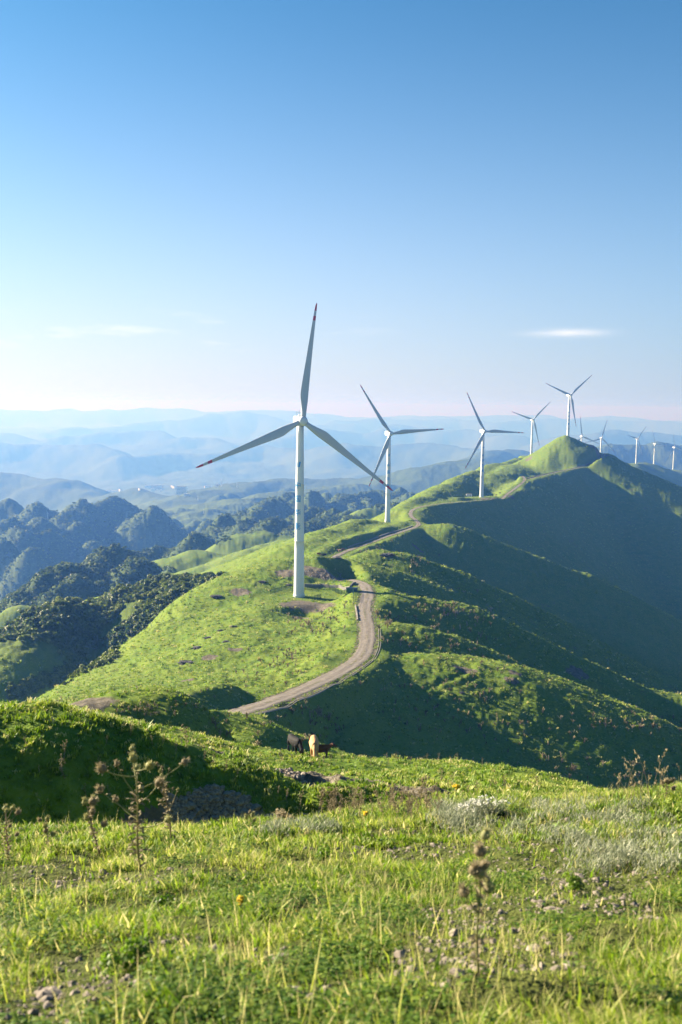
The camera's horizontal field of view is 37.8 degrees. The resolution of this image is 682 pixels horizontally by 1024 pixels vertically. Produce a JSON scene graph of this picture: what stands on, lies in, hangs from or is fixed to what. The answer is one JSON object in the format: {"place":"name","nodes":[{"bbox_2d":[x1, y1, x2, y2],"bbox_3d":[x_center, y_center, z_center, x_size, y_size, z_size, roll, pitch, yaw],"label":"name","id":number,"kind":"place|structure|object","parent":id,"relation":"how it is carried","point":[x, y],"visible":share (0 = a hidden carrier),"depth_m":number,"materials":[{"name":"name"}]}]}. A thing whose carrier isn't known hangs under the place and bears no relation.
{"place":"outdoors","nodes":[
{"label":"outdoors","id":0,"kind":"place"},
{"bbox_2d":[229,579,376,713],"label":"gravel road","id":1,"kind":"structure","parent":0,"point":[365,649],"depth_m":266.72,"materials":[{"name":"beige gravel"}]},
{"bbox_2d":[0,435,681,1023],"bbox_3d":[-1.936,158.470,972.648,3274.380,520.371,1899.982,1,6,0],"label":"ground","id":2,"kind":"structure","parent":0,"point":[656,643],"depth_m":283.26,"materials":[{"name":"green plant"}]},
{"bbox_2d":[0,804,21,860],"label":"thistle","id":3,"kind":"object","parent":2,"relation":"on","point":[6,811],"visible":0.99,"depth_m":8.46,"materials":[{"name":"brown plant"}]},
{"bbox_2d":[37,815,56,846],"bbox_3d":[-2.703,2.958,9.142,0.186,0.386,0.122,-1,7,-19],"label":"thistle","id":4,"kind":"object","parent":2,"relation":"on","point":[46,829],"visible":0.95,"depth_m":9.13,"materials":[{"name":"plant"}]},
{"bbox_2d":[58,754,65,778],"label":"dry stalk","id":5,"kind":"object","parent":2,"relation":"on","point":[61,759],"visible":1,"depth_m":27.59,"materials":[{"name":"brown plant"}]},
{"bbox_2d":[5,645,120,700],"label":"slope scrub","id":6,"kind":"object","parent":2,"relation":"on","point":[27,686],"visible":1,"depth_m":442.11,"materials":[{"name":"green plant"}]},
{"bbox_2d":[81,795,107,854],"bbox_3d":[-2.195,2.841,9.004,0.288,0.584,0.205,3,6,19],"label":"thistle","id":7,"kind":"object","parent":2,"relation":"on","point":[93,799],"visible":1,"depth_m":8.97,"materials":[{"name":"brown plant"}]},
{"bbox_2d":[0,571,228,665],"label":"hillside bushes","id":8,"kind":"object","parent":2,"relation":"on","point":[106,610],"visible":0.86,"depth_m":531.50,"materials":[{"name":"green plant"}]},
{"bbox_2d":[99,935,151,974],"bbox_3d":[-0.983,2.045,4.537,0.257,0.169,0.169,-5,8,-41],"label":"shrub","id":9,"kind":"object","parent":2,"relation":"on","point":[140,941],"visible":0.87,"depth_m":4.53,"materials":[{"name":"green plant"}]},
{"bbox_2d":[94,744,190,871],"bbox_3d":[-1.613,2.422,8.077,0.760,1.080,0.771,1,6,0],"label":"thistle","id":10,"kind":"object","parent":2,"relation":"on","point":[149,765],"visible":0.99,"depth_m":8.03,"materials":[{"name":"brown plant"}]},
{"bbox_2d":[154,894,176,908],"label":"shrub","id":11,"kind":"object","parent":2,"relation":"on","point":[163,900],"visible":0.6,"depth_m":6.49,"materials":[{"name":"green plant"}]},
{"bbox_2d":[154,762,178,838],"bbox_3d":[-1.702,2.828,9.709,0.209,0.845,0.165,-5,8,-43],"label":"dry weed","id":12,"kind":"object","parent":2,"relation":"on","point":[160,771],"visible":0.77,"depth_m":9.71,"materials":[{"name":"brown plant"}]},
{"bbox_2d":[180,724,187,747],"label":"dry stalk","id":13,"kind":"object","parent":2,"relation":"on","point":[184,730],"visible":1,"depth_m":31.91,"materials":[{"name":"plant"}]},
{"bbox_2d":[177,660,193,664],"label":"rock outcrop","id":14,"kind":"object","parent":2,"relation":"on","point":[182,662],"visible":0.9,"depth_m":292.98,"materials":[{"name":"stone"}]},
{"bbox_2d":[0,490,415,611],"bbox_3d":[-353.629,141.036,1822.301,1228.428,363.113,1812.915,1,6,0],"label":"hillside woods","id":15,"kind":"object","parent":2,"relation":"on","point":[88,559],"visible":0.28,"depth_m":1510.84,"materials":[{"name":"green plant"}]},
{"bbox_2d":[210,595,222,598],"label":"rock outcrop","id":16,"kind":"object","parent":2,"relation":"on","point":[216,596],"visible":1,"depth_m":401.42,"materials":[{"name":"stone"}]},
{"bbox_2d":[163,767,306,825],"bbox_3d":[-2.400,8.712,30.679,3.112,1.294,6.417,5,7,33],"label":"rock","id":17,"kind":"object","parent":2,"relation":"on","point":[207,794],"depth_m":29.78,"materials":[{"name":"grey stone"}]},
{"bbox_2d":[236,895,244,912],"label":"yellow ragwort","id":18,"kind":"object","parent":2,"relation":"on","point":[240,898],"visible":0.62,"depth_m":6.13,"materials":[{"name":"yellow plant"}]},
{"bbox_2d":[244,810,256,826],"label":"thistle","id":19,"kind":"object","parent":2,"relation":"on","point":[251,816],"visible":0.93,"depth_m":10.70,"materials":[{"name":"plant"}]},
{"bbox_2d":[270,584,290,593],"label":"fence","id":20,"kind":"object","parent":2,"relation":"on","point":[281,588],"visible":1,"depth_m":412.96,"materials":[{"name":"teal paint"}]},
{"bbox_2d":[275,808,295,819],"bbox_3d":[-0.676,3.546,11.547,0.196,0.211,0.432,-2,7,-25],"label":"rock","id":21,"kind":"object","parent":2,"relation":"on","point":[281,813],"visible":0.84,"depth_m":11.52,"materials":[{"name":"beige stone"}]},
{"bbox_2d":[196,303,392,597],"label":"wind turbine","id":22,"kind":"object","parent":2,"relation":"on","point":[300,422],"visible":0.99,"depth_m":394.50,"materials":[{"name":"white paint"}]},
{"bbox_2d":[287,734,304,754],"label":"cow","id":23,"kind":"object","parent":2,"relation":"on","point":[293,740],"visible":0.91,"depth_m":79.51},
{"bbox_2d":[309,735,318,757],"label":"cow","id":24,"kind":"object","parent":2,"relation":"on","point":[314,744],"visible":0.89,"depth_m":78.06},
{"bbox_2d":[255,628,380,714],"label":"drain channel","id":25,"kind":"object","parent":2,"relation":"on","point":[274,709],"visible":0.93,"depth_m":222.33,"materials":[{"name":"concrete"}]},
{"bbox_2d":[317,790,324,810],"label":"dry stalk","id":26,"kind":"object","parent":2,"relation":"on","point":[320,800],"visible":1,"depth_m":30.25,"materials":[{"name":"brown plant"}]},
{"bbox_2d":[319,787,324,812],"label":"dry stalk","id":27,"kind":"object","parent":2,"relation":"on","point":[321,798],"visible":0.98,"depth_m":30.23,"materials":[{"name":"brown plant"}]},
{"bbox_2d":[315,844,334,863],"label":"shrub","id":28,"kind":"object","parent":2,"relation":"on","point":[322,857],"visible":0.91,"depth_m":8.35,"materials":[{"name":"green plant"}]},
{"bbox_2d":[321,786,330,811],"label":"dry stalk","id":29,"kind":"object","parent":2,"relation":"on","point":[324,793],"visible":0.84,"depth_m":30.08,"materials":[{"name":"brown plant"}]},
{"bbox_2d":[318,743,336,756],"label":"cow","id":30,"kind":"object","parent":2,"relation":"on","point":[324,747],"visible":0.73,"depth_m":78.52},
{"bbox_2d":[306,584,350,594],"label":"fence","id":31,"kind":"object","parent":2,"relation":"on","point":[317,587],"visible":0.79,"depth_m":415.32,"materials":[{"name":"teal paint"}]},
{"bbox_2d":[305,570,351,580],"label":"cut rubble","id":32,"kind":"object","parent":2,"relation":"on","point":[325,576],"visible":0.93,"depth_m":436.29,"materials":[{"name":"grey stone"}]},
{"bbox_2d":[304,582,355,589],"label":"stone wall","id":33,"kind":"structure","parent":2,"relation":"on","point":[334,586],"depth_m":418.05,"materials":[{"name":"grey stone"}]},
{"bbox_2d":[326,787,333,809],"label":"dry stalk","id":34,"kind":"object","parent":2,"relation":"on","point":[331,792],"visible":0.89,"depth_m":30.20,"materials":[{"name":"plant"}]},
{"bbox_2d":[329,800,336,812],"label":"dry stalk","id":35,"kind":"object","parent":2,"relation":"on","point":[333,806],"visible":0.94,"depth_m":12.45,"materials":[{"name":"brown plant"}]},
{"bbox_2d":[329,773,340,800],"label":"dry stalk","id":36,"kind":"object","parent":2,"relation":"on","point":[336,782],"visible":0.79,"depth_m":30.46,"materials":[{"name":"beige plant"}]},
{"bbox_2d":[330,786,340,804],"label":"dry stalk","id":37,"kind":"object","parent":2,"relation":"on","point":[335,795],"visible":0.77,"depth_m":30.20,"materials":[{"name":"brown plant"}]},
{"bbox_2d":[335,792,344,816],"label":"dry stalk","id":38,"kind":"object","parent":2,"relation":"on","point":[340,804],"visible":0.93,"depth_m":11.48,"materials":[{"name":"beige plant"}]},
{"bbox_2d":[0,809,680,1023],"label":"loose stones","id":39,"kind":"object","parent":2,"relation":"on","point":[42,991],"visible":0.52,"depth_m":5.17,"materials":[{"name":"grey stone"}]},
{"bbox_2d":[0,785,681,1023],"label":"weeds","id":40,"kind":"object","parent":2,"relation":"on","point":[325,966],"visible":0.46,"depth_m":4.67,"materials":[{"name":"green plant"}]},
{"bbox_2d":[0,549,681,792],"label":"hill grass","id":41,"kind":"structure","parent":2,"relation":"on","point":[503,766],"depth_m":247.77,"materials":[{"name":"green plant"}]},
{"bbox_2d":[0,697,681,856],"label":"meadow grass","id":42,"kind":"structure","parent":2,"relation":"on","point":[365,836],"depth_m":12.62,"materials":[{"name":"green plant"}]},
{"bbox_2d":[347,790,354,809],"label":"dry stalk","id":43,"kind":"object","parent":2,"relation":"on","point":[350,795],"visible":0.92,"depth_m":12.20,"materials":[{"name":"brown plant"}]},
{"bbox_2d":[346,587,357,592],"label":"equipment box","id":44,"kind":"object","parent":2,"relation":"on","point":[348,589],"visible":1,"depth_m":389.86,"materials":[{"name":"teal paint"}]},
{"bbox_2d":[26,485,681,779],"bbox_3d":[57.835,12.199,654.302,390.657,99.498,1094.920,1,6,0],"label":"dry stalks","id":45,"kind":"object","parent":2,"relation":"on","point":[320,711],"visible":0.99,"depth_m":263.07,"materials":[{"name":"plant"}]},
{"bbox_2d":[350,786,360,809],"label":"dry stalk","id":46,"kind":"object","parent":2,"relation":"on","point":[358,788],"visible":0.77,"depth_m":12.46,"materials":[{"name":"plant"}]},
{"bbox_2d":[354,786,366,807],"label":"dry stalk","id":47,"kind":"object","parent":2,"relation":"on","point":[361,795],"visible":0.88,"depth_m":12.25,"materials":[{"name":"brown plant"}]},
{"bbox_2d":[357,797,365,816],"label":"dry stalk","id":48,"kind":"object","parent":2,"relation":"on","point":[361,805],"visible":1,"depth_m":11.31,"materials":[{"name":"plant"}]},
{"bbox_2d":[373,785,381,808],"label":"dry stalk","id":49,"kind":"object","parent":2,"relation":"on","point":[375,794],"visible":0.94,"depth_m":11.78,"materials":[{"name":"brown plant"}]},
{"bbox_2d":[347,525,411,547],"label":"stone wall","id":50,"kind":"structure","parent":2,"relation":"on","point":[378,537],"depth_m":685.39,"materials":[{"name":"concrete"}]},
{"bbox_2d":[380,553,394,556],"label":"rock outcrop","id":51,"kind":"object","parent":2,"relation":"on","point":[387,554],"visible":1,"depth_m":503.75,"materials":[{"name":"stone"}]},
{"bbox_2d":[385,785,394,805],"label":"dry stalk","id":52,"kind":"object","parent":2,"relation":"on","point":[387,794],"visible":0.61,"depth_m":12.39,"materials":[{"name":"brown plant"}]},
{"bbox_2d":[389,786,397,814],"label":"dry stalk","id":53,"kind":"object","parent":2,"relation":"on","point":[392,789],"visible":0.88,"depth_m":11.43,"materials":[{"name":"plant"}]},
{"bbox_2d":[390,792,399,812],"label":"dry stalk","id":54,"kind":"object","parent":2,"relation":"on","point":[393,796],"visible":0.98,"depth_m":11.30,"materials":[{"name":"beige plant"}]},
{"bbox_2d":[360,385,442,522],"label":"wind turbine","id":55,"kind":"object","parent":2,"relation":"on","point":[387,445],"visible":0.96,"depth_m":798.41,"materials":[{"name":"white paint"}]},
{"bbox_2d":[398,786,404,807],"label":"dry stalk","id":56,"kind":"object","parent":2,"relation":"on","point":[401,795],"visible":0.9,"depth_m":11.94,"materials":[{"name":"brown plant"}]},
{"bbox_2d":[398,783,407,802],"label":"dry stalk","id":57,"kind":"object","parent":2,"relation":"on","point":[403,794],"visible":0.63,"depth_m":12.40,"materials":[{"name":"brown plant"}]},
{"bbox_2d":[405,788,412,813],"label":"dry stalk","id":58,"kind":"object","parent":2,"relation":"on","point":[408,798],"visible":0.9,"depth_m":11.27,"materials":[{"name":"brown plant"}]},
{"bbox_2d":[406,797,414,816],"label":"dry stalk","id":59,"kind":"object","parent":2,"relation":"on","point":[412,802],"visible":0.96,"depth_m":11.16,"materials":[{"name":"beige plant"}]},
{"bbox_2d":[407,797,414,816],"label":"dry stalk","id":60,"kind":"object","parent":2,"relation":"on","point":[410,805],"visible":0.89,"depth_m":11.09,"materials":[{"name":"brown plant"}]},
{"bbox_2d":[219,453,604,715],"bbox_3d":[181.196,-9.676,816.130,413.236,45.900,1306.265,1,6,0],"label":"verge grass","id":61,"kind":"structure","parent":2,"relation":"on","point":[365,662],"depth_m":335.80,"materials":[{"name":"green plant"}]},
{"bbox_2d":[413,785,422,810],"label":"dry stalk","id":62,"kind":"object","parent":2,"relation":"on","point":[418,792],"visible":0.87,"depth_m":11.72,"materials":[{"name":"brown plant"}]},
{"bbox_2d":[418,776,429,803],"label":"dry stalk","id":63,"kind":"object","parent":2,"relation":"on","point":[421,792],"visible":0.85,"depth_m":12.49,"materials":[{"name":"beige plant"}]},
{"bbox_2d":[427,783,436,803],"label":"dry stalk","id":64,"kind":"object","parent":2,"relation":"on","point":[432,793],"visible":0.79,"depth_m":12.63,"materials":[{"name":"plant"}]},
{"bbox_2d":[434,794,442,811],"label":"dry stalk","id":65,"kind":"object","parent":2,"relation":"on","point":[439,803],"visible":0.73,"depth_m":11.29,"materials":[{"name":"beige plant"}]},
{"bbox_2d":[222,439,681,690],"bbox_3d":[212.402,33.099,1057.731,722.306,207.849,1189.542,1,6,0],"label":"ridge grass","id":66,"kind":"structure","parent":2,"relation":"on","point":[504,545],"depth_m":753.66,"materials":[{"name":"green plant"}]},
{"bbox_2d":[452,784,460,801],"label":"yellow ragwort","id":67,"kind":"object","parent":2,"relation":"on","point":[456,786],"visible":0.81,"depth_m":12.51,"materials":[{"name":"yellow plant"}]},
{"bbox_2d":[253,792,681,876],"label":"silver herbs","id":68,"kind":"object","parent":2,"relation":"on","point":[454,814],"visible":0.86,"depth_m":9.52,"materials":[{"name":"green plant"}]},
{"bbox_2d":[457,825,497,974],"bbox_3d":[0.599,1.720,4.331,0.205,0.681,0.172,-4,8,-37],"label":"thistle","id":69,"kind":"object","parent":2,"relation":"on","point":[477,869],"visible":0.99,"depth_m":4.32,"materials":[{"name":"plant"}]},
{"bbox_2d":[455,794,510,817],"bbox_3d":[1.575,3.280,11.050,0.657,0.297,0.504,1,6,0],"label":"white flower clump","id":70,"kind":"object","parent":2,"relation":"on","point":[480,802],"visible":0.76,"depth_m":11.01,"materials":[{"name":"white plant"}]},
{"bbox_2d":[465,393,522,496],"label":"wind turbine","id":71,"kind":"object","parent":2,"relation":"on","point":[483,431],"visible":0.99,"depth_m":1062.38,"materials":[{"name":"white paint"}]},
{"bbox_2d":[513,402,549,453],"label":"wind turbine","id":72,"kind":"object","parent":2,"relation":"on","point":[531,447],"visible":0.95,"depth_m":1752.38,"materials":[{"name":"white paint"}]},
{"bbox_2d":[527,457,599,478],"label":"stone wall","id":73,"kind":"structure","parent":2,"relation":"on","point":[565,469],"depth_m":1321.99,"materials":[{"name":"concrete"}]},
{"bbox_2d":[546,375,591,435],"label":"wind turbine","id":74,"kind":"object","parent":2,"relation":"on","point":[568,416],"visible":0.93,"depth_m":1455.74,"materials":[{"name":"white paint"}]},
{"bbox_2d":[561,871,584,891],"bbox_3d":[1.571,2.514,6.715,0.149,0.155,0.176,1,6,0],"label":"shrub","id":75,"kind":"object","parent":2,"relation":"on","point":[577,885],"visible":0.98,"depth_m":6.70,"materials":[{"name":"green plant"}]},
{"bbox_2d":[611,749,681,800],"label":"tall dry grass","id":76,"kind":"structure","parent":2,"relation":"on","point":[631,783],"depth_m":11.28,"materials":[{"name":"brown plant"}]},
{"bbox_2d":[660,777,676,797],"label":"thistle","id":77,"kind":"object","parent":2,"relation":"on","point":[672,780],"visible":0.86,"depth_m":11.24,"materials":[{"name":"beige plant"}]},
{"bbox_2d":[0,407,681,600],"bbox_3d":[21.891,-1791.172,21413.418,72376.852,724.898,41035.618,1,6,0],"label":"hills","id":78,"kind":"structure","parent":0,"point":[59,460],"depth_m":11163.47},
{"bbox_2d":[176,486,185,494],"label":"town building","id":79,"kind":"structure","parent":78,"relation":"on","point":[180,490],"depth_m":4979.86,"materials":[{"name":"grey"}]},
{"bbox_2d":[585,422,612,452],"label":"wind turbine","id":80,"kind":"object","parent":78,"relation":"on","point":[601,438],"visible":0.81,"depth_m":2421.26,"materials":[{"name":"white paint"}]},
{"bbox_2d":[628,427,645,463],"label":"wind turbine","id":81,"kind":"object","parent":78,"relation":"on","point":[637,441],"visible":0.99,"depth_m":2714.30,"materials":[{"name":"white paint"}]},
{"bbox_2d":[651,430,664,463],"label":"wind turbine","id":82,"kind":"object","parent":78,"relation":"on","point":[654,450],"visible":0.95,"depth_m":3145.45,"materials":[{"name":"white paint"}]},
{"bbox_2d":[669,435,680,469],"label":"wind turbine","id":83,"kind":"object","parent":78,"relation":"on","point":[673,454],"visible":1,"depth_m":3246.52,"materials":[{"name":"white paint"}]},
{"bbox_2d":[0,0,681,420],"label":"sky","id":84,"kind":"structure","parent":0,"point":[481,199],"materials":[{"name":"blue"}]},
{"bbox_2d":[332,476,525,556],"bbox_3d":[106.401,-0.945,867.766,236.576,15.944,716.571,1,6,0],"label":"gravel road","id":85,"kind":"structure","parent":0,"point":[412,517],"depth_m":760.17,"materials":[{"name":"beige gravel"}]},
{"bbox_2d":[529,454,603,478],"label":"dirt road","id":86,"kind":"structure","parent":0,"point":[569,469],"depth_m":1312.37,"materials":[{"name":"beige soil"}]},
{"bbox_2d":[579,418,598,443],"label":"wind turbine","id":87,"kind":"object","parent":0,"point":[581,436],"visible":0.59,"depth_m":2251.01,"materials":[{"name":"white paint"}]}
]}

